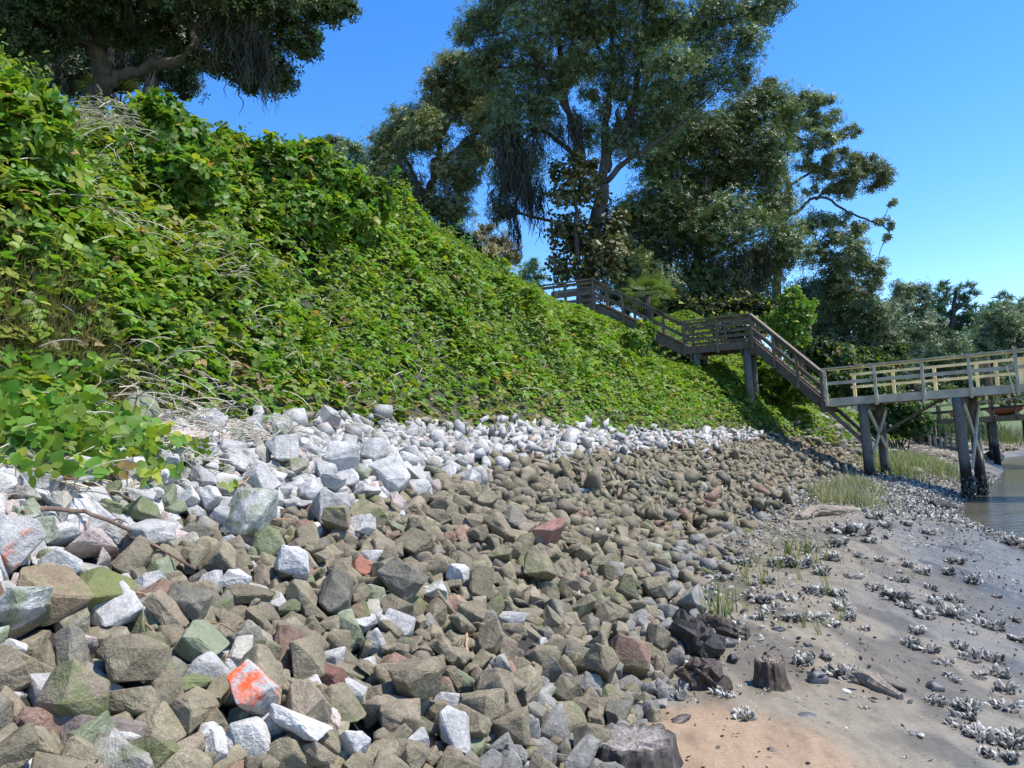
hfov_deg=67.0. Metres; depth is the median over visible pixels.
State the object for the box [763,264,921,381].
oak tree
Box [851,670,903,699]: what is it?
driftwood plank
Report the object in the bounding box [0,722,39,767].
quarry stone
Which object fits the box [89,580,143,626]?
quarry stone
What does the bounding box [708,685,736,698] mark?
oyster clump
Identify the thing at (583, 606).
quarry stone
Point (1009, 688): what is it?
oyster clump
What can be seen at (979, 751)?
oyster clump
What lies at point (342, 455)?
quarry stone
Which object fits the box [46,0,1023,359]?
sky
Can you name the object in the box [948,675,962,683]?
oyster clump
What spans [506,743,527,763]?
quarry stone
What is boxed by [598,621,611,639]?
quarry stone
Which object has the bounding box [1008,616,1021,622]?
oyster clump
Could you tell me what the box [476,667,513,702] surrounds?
quarry stone
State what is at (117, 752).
quarry stone
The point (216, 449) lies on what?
quarry stone
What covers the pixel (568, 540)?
quarry stone
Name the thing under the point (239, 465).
quarry stone
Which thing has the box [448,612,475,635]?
quarry stone
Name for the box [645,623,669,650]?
quarry stone
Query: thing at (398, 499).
quarry stone
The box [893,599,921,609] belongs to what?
oyster clump
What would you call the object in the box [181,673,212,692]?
quarry stone
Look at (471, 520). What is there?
quarry stone
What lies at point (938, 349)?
leafy bush
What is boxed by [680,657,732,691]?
rock
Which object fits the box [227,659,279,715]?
quarry stone
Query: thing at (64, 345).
shrub
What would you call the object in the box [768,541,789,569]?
grass tuft
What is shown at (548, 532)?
quarry stone
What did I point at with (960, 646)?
oyster clump
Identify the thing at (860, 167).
oak tree
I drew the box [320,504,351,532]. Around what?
quarry stone
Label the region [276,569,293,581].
quarry stone
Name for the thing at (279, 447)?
quarry stone
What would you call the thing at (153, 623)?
quarry stone
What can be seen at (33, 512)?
quarry stone
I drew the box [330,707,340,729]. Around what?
quarry stone
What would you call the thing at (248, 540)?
quarry stone
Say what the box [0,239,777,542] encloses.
dry vines
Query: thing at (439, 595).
quarry stone
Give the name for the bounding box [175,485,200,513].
quarry stone
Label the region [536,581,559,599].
quarry stone
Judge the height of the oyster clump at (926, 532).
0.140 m
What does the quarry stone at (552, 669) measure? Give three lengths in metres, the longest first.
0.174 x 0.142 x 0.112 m
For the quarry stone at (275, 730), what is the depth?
3.06 m
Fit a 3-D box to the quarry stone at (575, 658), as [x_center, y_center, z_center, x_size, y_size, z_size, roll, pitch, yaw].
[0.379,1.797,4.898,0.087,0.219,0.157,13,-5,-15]
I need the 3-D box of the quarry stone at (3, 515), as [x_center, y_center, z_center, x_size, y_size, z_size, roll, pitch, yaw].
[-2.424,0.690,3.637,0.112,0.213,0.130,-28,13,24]
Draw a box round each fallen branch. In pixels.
[16,454,134,501]
[20,506,195,569]
[135,591,233,630]
[137,615,154,630]
[234,449,290,491]
[461,632,468,650]
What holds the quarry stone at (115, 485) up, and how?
on the ground at (852, 734)
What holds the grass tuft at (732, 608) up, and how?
on the ground at (852, 734)
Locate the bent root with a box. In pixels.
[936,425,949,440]
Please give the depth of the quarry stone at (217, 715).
2.97 m
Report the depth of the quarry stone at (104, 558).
3.79 m
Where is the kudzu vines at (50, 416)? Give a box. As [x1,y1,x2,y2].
[0,54,914,491]
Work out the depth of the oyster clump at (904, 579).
9.31 m
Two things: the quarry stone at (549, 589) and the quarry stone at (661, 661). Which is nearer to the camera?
the quarry stone at (661, 661)
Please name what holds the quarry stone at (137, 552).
on the ground at (852, 734)
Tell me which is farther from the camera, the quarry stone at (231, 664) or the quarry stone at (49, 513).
the quarry stone at (49, 513)
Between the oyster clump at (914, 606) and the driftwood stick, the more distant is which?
the oyster clump at (914, 606)
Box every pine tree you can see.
[921,278,984,369]
[977,288,1023,318]
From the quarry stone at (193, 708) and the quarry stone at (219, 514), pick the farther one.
the quarry stone at (219, 514)
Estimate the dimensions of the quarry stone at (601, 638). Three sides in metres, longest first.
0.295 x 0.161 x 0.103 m
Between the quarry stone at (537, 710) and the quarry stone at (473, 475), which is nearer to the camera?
the quarry stone at (537, 710)
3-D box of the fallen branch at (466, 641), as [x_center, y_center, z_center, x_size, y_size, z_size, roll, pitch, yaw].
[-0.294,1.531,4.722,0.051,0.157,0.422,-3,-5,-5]
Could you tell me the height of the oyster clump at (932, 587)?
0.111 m
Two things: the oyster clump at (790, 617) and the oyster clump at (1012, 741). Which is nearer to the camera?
the oyster clump at (1012, 741)
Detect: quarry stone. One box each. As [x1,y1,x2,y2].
[0,471,17,497]
[0,511,8,519]
[0,516,46,576]
[0,586,52,629]
[0,601,51,639]
[0,646,31,690]
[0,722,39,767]
[10,484,41,500]
[12,505,42,517]
[12,706,61,737]
[13,647,53,673]
[14,690,26,700]
[15,471,62,492]
[16,565,93,626]
[18,629,50,653]
[22,444,48,462]
[30,540,47,562]
[30,751,90,767]
[34,725,60,754]
[35,660,110,716]
[36,515,58,543]
[37,547,82,573]
[41,511,60,523]
[49,491,78,515]
[51,604,89,634]
[53,624,90,665]
[58,498,96,529]
[58,714,146,745]
[59,474,95,491]
[60,735,99,764]
[64,528,118,557]
[65,455,92,476]
[68,711,114,742]
[77,562,108,575]
[79,486,112,501]
[79,566,134,610]
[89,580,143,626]
[89,630,110,648]
[92,500,117,527]
[94,736,153,767]
[96,547,110,567]
[100,445,126,466]
[100,498,122,513]
[101,634,169,682]
[105,473,114,482]
[106,480,122,494]
[108,685,160,719]
[109,626,130,637]
[110,456,147,481]
[110,535,152,575]
[113,477,138,494]
[121,496,161,521]
[121,592,159,631]
[123,390,161,423]
[125,487,155,502]
[127,519,176,542]
[128,734,179,767]
[131,610,150,633]
[135,569,166,588]
[135,701,186,742]
[136,577,172,598]
[143,590,189,627]
[143,668,183,705]
[146,469,178,485]
[148,487,164,499]
[150,541,167,553]
[159,483,176,507]
[163,427,195,439]
[164,456,183,481]
[168,583,212,620]
[170,686,221,738]
[173,545,185,561]
[173,619,229,662]
[175,447,192,459]
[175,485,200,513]
[176,561,195,574]
[178,731,205,750]
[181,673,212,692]
[182,523,213,537]
[185,453,202,469]
[185,504,206,515]
[187,539,210,569]
[188,465,217,486]
[193,707,228,733]
[195,443,218,453]
[197,540,236,573]
[198,485,221,512]
[199,570,223,591]
[202,415,227,431]
[203,726,227,763]
[206,675,229,703]
[208,587,220,604]
[209,505,229,523]
[213,744,247,767]
[215,476,243,495]
[217,652,225,661]
[219,439,247,452]
[219,446,251,472]
[219,487,277,536]
[223,569,251,587]
[223,643,282,705]
[223,658,237,670]
[224,532,252,545]
[224,583,275,603]
[226,635,252,663]
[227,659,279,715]
[227,706,254,723]
[230,604,247,615]
[240,619,274,640]
[242,462,281,488]
[244,606,273,634]
[253,526,285,555]
[253,564,269,585]
[256,640,281,659]
[258,712,285,738]
[264,735,312,767]
[265,433,298,461]
[269,703,332,741]
[271,413,290,435]
[274,545,309,580]
[274,625,304,672]
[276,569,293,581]
[276,621,311,636]
[277,466,294,477]
[277,599,300,615]
[279,506,302,516]
[280,676,324,706]
[284,457,309,473]
[285,579,317,612]
[285,678,331,722]
[286,731,309,745]
[287,536,307,548]
[289,495,311,508]
[289,632,325,679]
[291,574,315,587]
[297,478,320,500]
[301,602,327,621]
[301,741,337,766]
[303,544,323,554]
[306,550,317,569]
[307,722,340,754]
[311,487,350,524]
[311,549,329,562]
[313,568,325,580]
[316,405,340,427]
[318,566,353,615]
[319,615,339,629]
[319,662,347,685]
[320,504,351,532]
[321,473,346,489]
[323,441,359,470]
[324,682,365,722]
[327,528,357,549]
[327,558,358,585]
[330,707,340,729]
[333,749,349,767]
[335,662,366,680]
[337,467,359,486]
[337,609,364,651]
[339,730,370,755]
[341,750,373,767]
[350,513,375,535]
[350,583,371,605]
[350,601,370,617]
[351,498,387,530]
[352,555,371,575]
[353,483,380,499]
[353,678,370,688]
[356,613,377,633]
[356,658,374,675]
[360,438,389,460]
[365,627,385,655]
[366,680,398,699]
[366,738,400,759]
[368,452,410,492]
[370,557,393,585]
[376,557,428,602]
[377,694,420,732]
[378,619,403,638]
[380,642,409,654]
[381,593,416,619]
[388,656,441,699]
[390,492,408,510]
[391,723,412,738]
[395,527,434,555]
[397,742,431,767]
[405,517,436,540]
[407,467,425,478]
[408,635,422,643]
[408,727,429,747]
[411,642,418,654]
[414,614,426,630]
[418,643,435,656]
[421,716,437,735]
[424,699,447,734]
[425,579,447,600]
[425,597,446,626]
[425,624,443,639]
[426,751,442,765]
[428,639,456,664]
[429,590,454,614]
[433,692,460,707]
[439,705,470,753]
[442,665,463,692]
[442,755,481,767]
[446,563,469,582]
[448,594,467,610]
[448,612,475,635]
[450,646,470,670]
[455,456,468,466]
[455,703,491,738]
[458,469,480,482]
[458,600,485,622]
[460,688,504,721]
[464,513,482,527]
[466,524,488,541]
[469,564,494,599]
[471,649,495,669]
[476,489,497,507]
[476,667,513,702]
[477,618,502,654]
[477,748,502,767]
[483,512,515,542]
[487,544,512,562]
[489,653,511,671]
[491,706,530,745]
[496,634,517,660]
[498,611,528,623]
[500,748,522,767]
[503,600,518,611]
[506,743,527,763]
[513,664,541,706]
[514,532,534,560]
[523,543,556,581]
[523,623,541,641]
[526,585,539,604]
[526,701,546,724]
[529,688,556,707]
[532,517,566,544]
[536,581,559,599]
[537,512,556,526]
[541,605,563,627]
[541,656,563,681]
[552,674,581,700]
[555,476,571,492]
[558,583,571,598]
[561,536,584,544]
[564,734,600,767]
[568,651,581,670]
[571,544,594,560]
[571,593,596,618]
[573,722,612,746]
[577,643,618,683]
[580,685,605,714]
[581,671,602,696]
[585,633,608,647]
[587,704,606,725]
[591,530,608,547]
[595,602,619,626]
[598,564,619,581]
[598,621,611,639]
[601,681,624,698]
[604,600,628,622]
[605,699,633,723]
[609,634,652,677]
[612,621,627,636]
[615,525,627,536]
[616,573,639,599]
[620,546,647,565]
[639,576,668,599]
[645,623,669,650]
[653,653,669,670]
[655,563,677,580]
[656,682,675,700]
[677,583,706,613]
[677,678,690,689]
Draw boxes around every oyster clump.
[671,683,690,700]
[701,584,719,595]
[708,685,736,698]
[714,573,734,581]
[727,556,753,566]
[732,706,757,720]
[740,591,774,603]
[745,579,758,585]
[747,611,765,620]
[760,576,776,584]
[760,601,786,613]
[764,555,792,567]
[773,612,804,621]
[775,591,794,601]
[789,556,812,568]
[791,650,813,665]
[794,611,829,622]
[801,542,819,553]
[801,583,825,594]
[811,562,830,575]
[819,649,834,660]
[819,662,858,679]
[820,550,840,561]
[822,618,840,627]
[823,521,875,536]
[824,536,849,547]
[825,587,846,598]
[830,598,853,611]
[839,610,856,621]
[843,573,865,579]
[853,551,861,557]
[856,624,870,631]
[859,705,870,708]
[860,536,877,543]
[864,511,884,519]
[864,582,887,590]
[873,555,885,561]
[876,520,892,527]
[879,586,915,602]
[883,575,910,582]
[887,507,902,514]
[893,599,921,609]
[897,519,912,526]
[899,635,920,648]
[901,560,913,567]
[901,723,917,735]
[908,624,928,635]
[911,643,941,653]
[912,567,933,575]
[912,606,938,619]
[918,528,937,534]
[922,692,946,708]
[924,582,938,591]
[925,594,943,605]
[930,657,954,665]
[933,602,965,620]
[940,566,955,574]
[942,671,953,677]
[942,696,956,706]
[943,593,959,603]
[943,717,975,731]
[944,556,966,564]
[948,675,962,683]
[949,638,968,651]
[952,695,985,712]
[955,709,978,721]
[957,648,981,663]
[962,721,997,745]
[964,573,980,584]
[967,630,978,635]
[968,745,990,758]
[970,670,987,680]
[971,613,988,624]
[975,617,1013,631]
[978,649,1007,664]
[981,745,1020,764]
[985,698,1023,712]
[987,662,1011,679]
[989,726,1005,745]
[990,594,1002,597]
[993,679,1019,694]
[994,536,1023,548]
[994,726,1023,749]
[1004,633,1023,643]
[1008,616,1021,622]
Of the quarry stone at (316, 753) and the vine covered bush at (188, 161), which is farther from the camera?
the vine covered bush at (188, 161)
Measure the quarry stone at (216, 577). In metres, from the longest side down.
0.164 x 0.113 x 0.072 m
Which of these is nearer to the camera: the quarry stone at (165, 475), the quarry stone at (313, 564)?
the quarry stone at (313, 564)
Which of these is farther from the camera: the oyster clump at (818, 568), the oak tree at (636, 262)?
the oak tree at (636, 262)
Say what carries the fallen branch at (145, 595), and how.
on the quarry stone slope
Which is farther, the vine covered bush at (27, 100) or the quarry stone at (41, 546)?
the vine covered bush at (27, 100)
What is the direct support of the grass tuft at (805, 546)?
on the ground at (852, 734)
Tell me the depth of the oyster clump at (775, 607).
7.32 m
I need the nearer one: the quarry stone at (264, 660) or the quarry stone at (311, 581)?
the quarry stone at (264, 660)
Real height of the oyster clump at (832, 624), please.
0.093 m
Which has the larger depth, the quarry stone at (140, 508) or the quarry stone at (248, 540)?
the quarry stone at (248, 540)
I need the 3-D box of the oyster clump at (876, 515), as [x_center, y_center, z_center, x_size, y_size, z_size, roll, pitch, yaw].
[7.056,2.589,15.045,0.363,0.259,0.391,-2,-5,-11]
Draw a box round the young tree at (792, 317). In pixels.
[764,284,819,405]
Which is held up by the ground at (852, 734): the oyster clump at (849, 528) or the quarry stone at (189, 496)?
the oyster clump at (849, 528)
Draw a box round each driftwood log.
[695,614,750,640]
[795,504,857,519]
[928,501,962,509]
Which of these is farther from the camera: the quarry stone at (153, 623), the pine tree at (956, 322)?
the pine tree at (956, 322)
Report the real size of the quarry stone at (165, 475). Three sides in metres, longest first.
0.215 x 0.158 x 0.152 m
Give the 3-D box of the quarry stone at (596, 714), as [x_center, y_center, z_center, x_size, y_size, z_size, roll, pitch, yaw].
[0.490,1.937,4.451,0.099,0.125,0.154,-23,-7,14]
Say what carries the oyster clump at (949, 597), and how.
on the ground at (852, 734)
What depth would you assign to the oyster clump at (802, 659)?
5.75 m
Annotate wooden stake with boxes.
[933,436,937,446]
[938,436,942,446]
[944,436,947,446]
[949,437,952,446]
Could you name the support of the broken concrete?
on the ground at (852, 734)
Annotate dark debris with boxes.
[677,498,1023,767]
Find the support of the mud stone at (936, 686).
on the ground at (852, 734)
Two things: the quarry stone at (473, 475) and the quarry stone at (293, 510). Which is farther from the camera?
the quarry stone at (473, 475)
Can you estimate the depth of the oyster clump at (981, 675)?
5.75 m
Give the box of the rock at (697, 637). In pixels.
[668,608,724,657]
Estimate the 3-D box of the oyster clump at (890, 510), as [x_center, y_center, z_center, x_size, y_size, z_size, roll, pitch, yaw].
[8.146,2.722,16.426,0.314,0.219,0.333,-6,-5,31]
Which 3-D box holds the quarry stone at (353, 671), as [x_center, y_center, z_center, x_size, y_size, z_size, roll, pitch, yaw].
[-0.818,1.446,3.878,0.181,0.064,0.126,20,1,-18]
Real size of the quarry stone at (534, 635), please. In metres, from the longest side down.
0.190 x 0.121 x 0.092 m
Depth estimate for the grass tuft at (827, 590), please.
8.24 m
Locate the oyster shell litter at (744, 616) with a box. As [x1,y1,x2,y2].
[648,501,861,671]
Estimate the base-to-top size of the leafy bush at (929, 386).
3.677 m
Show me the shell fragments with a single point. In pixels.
(766, 766)
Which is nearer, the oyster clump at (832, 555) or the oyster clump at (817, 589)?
the oyster clump at (817, 589)
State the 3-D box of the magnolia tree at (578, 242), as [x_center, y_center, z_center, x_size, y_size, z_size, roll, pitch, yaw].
[3.443,-6.474,36.164,4.662,8.594,4.353,-3,-4,0]
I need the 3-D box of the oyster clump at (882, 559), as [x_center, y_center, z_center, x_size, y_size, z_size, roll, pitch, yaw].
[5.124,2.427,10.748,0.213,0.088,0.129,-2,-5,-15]
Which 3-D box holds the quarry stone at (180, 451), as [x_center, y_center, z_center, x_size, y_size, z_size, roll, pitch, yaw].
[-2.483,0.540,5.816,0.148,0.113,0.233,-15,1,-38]
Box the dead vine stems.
[20,84,618,427]
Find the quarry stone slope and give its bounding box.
[0,404,903,767]
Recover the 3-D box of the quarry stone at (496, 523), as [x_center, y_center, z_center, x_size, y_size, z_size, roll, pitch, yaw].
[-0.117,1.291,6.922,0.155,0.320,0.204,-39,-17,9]
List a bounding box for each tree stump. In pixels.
[594,722,683,767]
[752,654,791,691]
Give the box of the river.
[957,455,1023,537]
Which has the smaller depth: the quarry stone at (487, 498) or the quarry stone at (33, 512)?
the quarry stone at (33, 512)
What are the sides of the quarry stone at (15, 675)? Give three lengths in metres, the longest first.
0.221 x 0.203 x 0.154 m
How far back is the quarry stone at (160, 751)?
2.59 m
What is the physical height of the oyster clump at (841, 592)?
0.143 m
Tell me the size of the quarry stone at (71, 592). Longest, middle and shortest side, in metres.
0.322 x 0.226 x 0.171 m
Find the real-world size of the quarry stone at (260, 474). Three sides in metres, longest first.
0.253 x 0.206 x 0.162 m
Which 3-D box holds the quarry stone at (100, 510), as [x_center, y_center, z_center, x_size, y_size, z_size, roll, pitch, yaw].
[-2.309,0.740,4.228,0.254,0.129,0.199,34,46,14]
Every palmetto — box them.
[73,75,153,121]
[619,273,677,320]
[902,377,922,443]
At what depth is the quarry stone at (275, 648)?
3.53 m
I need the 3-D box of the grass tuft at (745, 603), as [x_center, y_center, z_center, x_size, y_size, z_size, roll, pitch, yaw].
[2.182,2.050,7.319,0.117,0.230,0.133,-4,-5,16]
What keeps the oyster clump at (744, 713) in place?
on the ground at (852, 734)
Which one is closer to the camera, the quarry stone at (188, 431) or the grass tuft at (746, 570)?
the quarry stone at (188, 431)
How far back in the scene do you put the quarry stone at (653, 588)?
7.09 m
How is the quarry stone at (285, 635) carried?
on the ground at (852, 734)
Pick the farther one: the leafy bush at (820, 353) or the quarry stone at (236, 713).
the leafy bush at (820, 353)
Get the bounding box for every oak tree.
[0,0,365,117]
[10,5,210,105]
[310,133,369,170]
[357,44,523,239]
[445,0,798,303]
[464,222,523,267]
[516,257,548,286]
[595,222,671,318]
[609,66,825,317]
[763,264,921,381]
[772,83,898,358]
[881,276,945,359]
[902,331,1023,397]
[912,314,975,364]
[958,298,1023,372]
[958,299,1023,380]
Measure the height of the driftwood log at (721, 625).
0.234 m
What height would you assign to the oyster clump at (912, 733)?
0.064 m
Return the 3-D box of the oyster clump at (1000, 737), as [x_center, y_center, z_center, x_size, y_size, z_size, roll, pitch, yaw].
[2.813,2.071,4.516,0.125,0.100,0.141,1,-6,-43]
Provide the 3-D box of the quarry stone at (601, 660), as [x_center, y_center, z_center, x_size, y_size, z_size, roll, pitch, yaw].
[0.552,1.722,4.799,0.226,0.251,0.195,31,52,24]
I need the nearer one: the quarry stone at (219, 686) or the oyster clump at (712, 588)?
the quarry stone at (219, 686)
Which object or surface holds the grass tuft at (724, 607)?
on the ground at (852, 734)
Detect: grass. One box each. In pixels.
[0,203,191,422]
[792,469,915,513]
[827,417,995,487]
[928,408,1023,448]
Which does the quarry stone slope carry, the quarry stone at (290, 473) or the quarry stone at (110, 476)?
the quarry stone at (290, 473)
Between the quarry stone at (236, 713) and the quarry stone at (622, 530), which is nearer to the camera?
the quarry stone at (236, 713)
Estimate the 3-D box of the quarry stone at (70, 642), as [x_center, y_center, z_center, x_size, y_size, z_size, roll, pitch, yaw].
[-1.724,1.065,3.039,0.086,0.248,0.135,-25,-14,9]
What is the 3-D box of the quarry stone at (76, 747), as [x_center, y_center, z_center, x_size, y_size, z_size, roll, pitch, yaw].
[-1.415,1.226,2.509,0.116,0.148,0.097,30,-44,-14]
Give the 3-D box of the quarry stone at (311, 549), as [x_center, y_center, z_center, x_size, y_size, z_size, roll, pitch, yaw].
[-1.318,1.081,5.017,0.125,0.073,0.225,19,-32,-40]
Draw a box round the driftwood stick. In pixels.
[887,682,906,691]
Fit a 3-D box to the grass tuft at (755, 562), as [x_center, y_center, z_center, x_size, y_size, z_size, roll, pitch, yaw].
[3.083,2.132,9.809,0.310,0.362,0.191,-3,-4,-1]
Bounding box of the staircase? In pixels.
[537,278,825,413]
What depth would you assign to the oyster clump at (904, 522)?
14.65 m
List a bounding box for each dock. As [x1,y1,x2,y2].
[821,348,1023,498]
[925,396,1023,464]
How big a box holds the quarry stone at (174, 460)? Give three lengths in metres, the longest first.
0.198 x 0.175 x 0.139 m
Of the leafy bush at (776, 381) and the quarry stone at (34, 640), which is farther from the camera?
the leafy bush at (776, 381)
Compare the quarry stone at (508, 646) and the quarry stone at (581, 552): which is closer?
the quarry stone at (508, 646)
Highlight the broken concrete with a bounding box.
[792,414,1018,473]
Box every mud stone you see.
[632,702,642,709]
[670,714,690,723]
[722,637,735,647]
[727,654,738,662]
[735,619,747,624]
[771,627,785,630]
[797,712,816,716]
[807,669,828,683]
[926,680,945,691]
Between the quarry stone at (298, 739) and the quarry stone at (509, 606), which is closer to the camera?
the quarry stone at (298, 739)
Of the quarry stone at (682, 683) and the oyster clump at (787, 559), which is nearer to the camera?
the quarry stone at (682, 683)
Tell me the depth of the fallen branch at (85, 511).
4.08 m
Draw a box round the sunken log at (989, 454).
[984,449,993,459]
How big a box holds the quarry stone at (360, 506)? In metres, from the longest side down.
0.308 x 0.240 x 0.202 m
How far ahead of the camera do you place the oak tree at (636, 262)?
40.10 m
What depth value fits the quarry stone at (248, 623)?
3.75 m
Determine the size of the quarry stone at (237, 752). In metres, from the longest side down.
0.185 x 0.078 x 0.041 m
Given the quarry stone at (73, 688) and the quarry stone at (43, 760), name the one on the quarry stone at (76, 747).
the quarry stone at (43, 760)
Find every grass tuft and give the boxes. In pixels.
[696,572,735,619]
[720,578,737,612]
[733,547,753,577]
[733,559,750,586]
[737,591,748,611]
[745,540,768,565]
[753,558,769,587]
[756,554,767,579]
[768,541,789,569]
[776,531,796,554]
[785,532,804,559]
[790,560,802,579]
[794,528,813,554]
[794,604,808,627]
[805,608,822,634]
[807,542,820,562]
[814,566,831,595]
[816,536,830,560]
[832,599,846,621]
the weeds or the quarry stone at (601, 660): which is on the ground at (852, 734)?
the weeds
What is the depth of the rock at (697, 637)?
5.81 m
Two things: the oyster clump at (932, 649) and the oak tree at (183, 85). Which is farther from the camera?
the oak tree at (183, 85)
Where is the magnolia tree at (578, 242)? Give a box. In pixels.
[534,147,641,303]
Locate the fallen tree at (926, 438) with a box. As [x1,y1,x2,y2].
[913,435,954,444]
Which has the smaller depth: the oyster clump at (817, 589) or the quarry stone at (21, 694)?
the quarry stone at (21, 694)
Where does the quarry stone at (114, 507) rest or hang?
on the quarry stone slope
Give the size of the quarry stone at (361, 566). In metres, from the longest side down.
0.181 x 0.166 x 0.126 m
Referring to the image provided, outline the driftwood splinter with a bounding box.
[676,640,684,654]
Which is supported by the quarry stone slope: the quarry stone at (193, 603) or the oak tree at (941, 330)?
the quarry stone at (193, 603)
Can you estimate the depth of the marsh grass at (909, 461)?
28.65 m
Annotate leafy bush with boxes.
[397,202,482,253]
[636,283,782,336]
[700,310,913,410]
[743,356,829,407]
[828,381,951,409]
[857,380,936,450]
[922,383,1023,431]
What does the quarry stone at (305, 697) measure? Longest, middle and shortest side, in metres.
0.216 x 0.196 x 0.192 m
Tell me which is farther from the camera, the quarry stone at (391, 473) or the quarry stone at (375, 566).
the quarry stone at (391, 473)
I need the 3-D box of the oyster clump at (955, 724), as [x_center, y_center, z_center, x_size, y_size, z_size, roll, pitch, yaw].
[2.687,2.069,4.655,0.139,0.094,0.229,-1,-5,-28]
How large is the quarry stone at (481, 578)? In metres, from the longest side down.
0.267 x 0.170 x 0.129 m
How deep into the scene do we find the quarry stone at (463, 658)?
4.44 m
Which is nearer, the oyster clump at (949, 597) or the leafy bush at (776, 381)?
the oyster clump at (949, 597)
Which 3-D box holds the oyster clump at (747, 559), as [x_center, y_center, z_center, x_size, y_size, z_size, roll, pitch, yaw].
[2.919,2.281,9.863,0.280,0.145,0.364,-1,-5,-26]
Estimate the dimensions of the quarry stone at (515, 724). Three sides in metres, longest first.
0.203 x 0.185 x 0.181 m
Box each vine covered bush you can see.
[0,66,94,220]
[104,85,231,227]
[219,129,404,268]
[403,237,477,265]
[613,319,659,359]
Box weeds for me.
[0,28,579,388]
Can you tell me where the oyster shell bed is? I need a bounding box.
[781,462,1023,560]
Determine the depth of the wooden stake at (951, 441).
46.67 m
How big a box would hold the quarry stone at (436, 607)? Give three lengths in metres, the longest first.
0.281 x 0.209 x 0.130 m
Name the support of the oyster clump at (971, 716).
on the ground at (852, 734)
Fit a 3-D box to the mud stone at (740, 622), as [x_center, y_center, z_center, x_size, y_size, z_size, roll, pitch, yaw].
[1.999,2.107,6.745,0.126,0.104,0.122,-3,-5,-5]
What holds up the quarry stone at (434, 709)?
on the ground at (852, 734)
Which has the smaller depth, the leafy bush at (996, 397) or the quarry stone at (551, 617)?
the quarry stone at (551, 617)
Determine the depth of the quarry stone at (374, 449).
7.57 m
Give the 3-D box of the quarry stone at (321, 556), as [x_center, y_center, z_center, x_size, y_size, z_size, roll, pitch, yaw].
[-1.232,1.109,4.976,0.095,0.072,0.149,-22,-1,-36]
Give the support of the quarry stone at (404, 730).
on the ground at (852, 734)
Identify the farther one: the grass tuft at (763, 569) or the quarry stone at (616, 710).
the grass tuft at (763, 569)
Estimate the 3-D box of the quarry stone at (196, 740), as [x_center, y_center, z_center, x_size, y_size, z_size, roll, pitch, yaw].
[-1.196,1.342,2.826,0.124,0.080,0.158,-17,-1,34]
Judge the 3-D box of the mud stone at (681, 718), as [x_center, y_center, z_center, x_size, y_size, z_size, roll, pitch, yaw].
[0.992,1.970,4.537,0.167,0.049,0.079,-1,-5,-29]
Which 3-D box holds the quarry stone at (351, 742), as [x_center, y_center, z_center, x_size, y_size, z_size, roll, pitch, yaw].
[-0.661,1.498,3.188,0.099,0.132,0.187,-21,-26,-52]
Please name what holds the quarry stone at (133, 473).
on the ground at (852, 734)
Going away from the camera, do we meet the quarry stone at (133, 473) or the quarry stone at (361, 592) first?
the quarry stone at (361, 592)
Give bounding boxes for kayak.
[985,403,1023,415]
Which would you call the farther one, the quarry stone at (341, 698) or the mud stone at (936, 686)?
the mud stone at (936, 686)
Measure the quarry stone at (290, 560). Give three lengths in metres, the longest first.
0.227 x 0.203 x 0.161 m
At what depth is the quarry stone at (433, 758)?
3.38 m
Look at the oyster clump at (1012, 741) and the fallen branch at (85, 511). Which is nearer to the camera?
the fallen branch at (85, 511)
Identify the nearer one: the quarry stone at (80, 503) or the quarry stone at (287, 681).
the quarry stone at (287, 681)
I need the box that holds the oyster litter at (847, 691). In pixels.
[666,504,1023,743]
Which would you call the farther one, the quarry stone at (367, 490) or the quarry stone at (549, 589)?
the quarry stone at (367, 490)
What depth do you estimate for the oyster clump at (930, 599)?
8.31 m
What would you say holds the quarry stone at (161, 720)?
on the ground at (852, 734)
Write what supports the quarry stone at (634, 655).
on the ground at (852, 734)
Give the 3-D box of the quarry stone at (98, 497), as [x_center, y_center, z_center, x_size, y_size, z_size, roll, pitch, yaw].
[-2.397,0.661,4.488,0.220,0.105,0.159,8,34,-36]
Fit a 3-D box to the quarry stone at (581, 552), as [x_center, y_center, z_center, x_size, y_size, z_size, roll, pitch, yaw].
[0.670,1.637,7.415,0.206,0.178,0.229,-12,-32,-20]
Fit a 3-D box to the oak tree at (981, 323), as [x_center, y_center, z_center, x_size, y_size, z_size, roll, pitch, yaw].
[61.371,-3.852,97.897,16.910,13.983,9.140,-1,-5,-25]
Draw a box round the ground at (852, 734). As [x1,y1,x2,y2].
[0,162,1023,767]
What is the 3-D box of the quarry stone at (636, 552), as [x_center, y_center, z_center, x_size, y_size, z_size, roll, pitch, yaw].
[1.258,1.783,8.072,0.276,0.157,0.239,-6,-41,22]
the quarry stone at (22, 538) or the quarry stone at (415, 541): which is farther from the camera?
the quarry stone at (415, 541)
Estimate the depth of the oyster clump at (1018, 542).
14.06 m
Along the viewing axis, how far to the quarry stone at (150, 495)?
4.72 m
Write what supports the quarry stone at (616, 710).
on the quarry stone slope
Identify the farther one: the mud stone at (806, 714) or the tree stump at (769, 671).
the tree stump at (769, 671)
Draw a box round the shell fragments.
[652,503,1023,767]
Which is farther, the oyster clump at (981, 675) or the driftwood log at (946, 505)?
the driftwood log at (946, 505)
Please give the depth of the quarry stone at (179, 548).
4.32 m

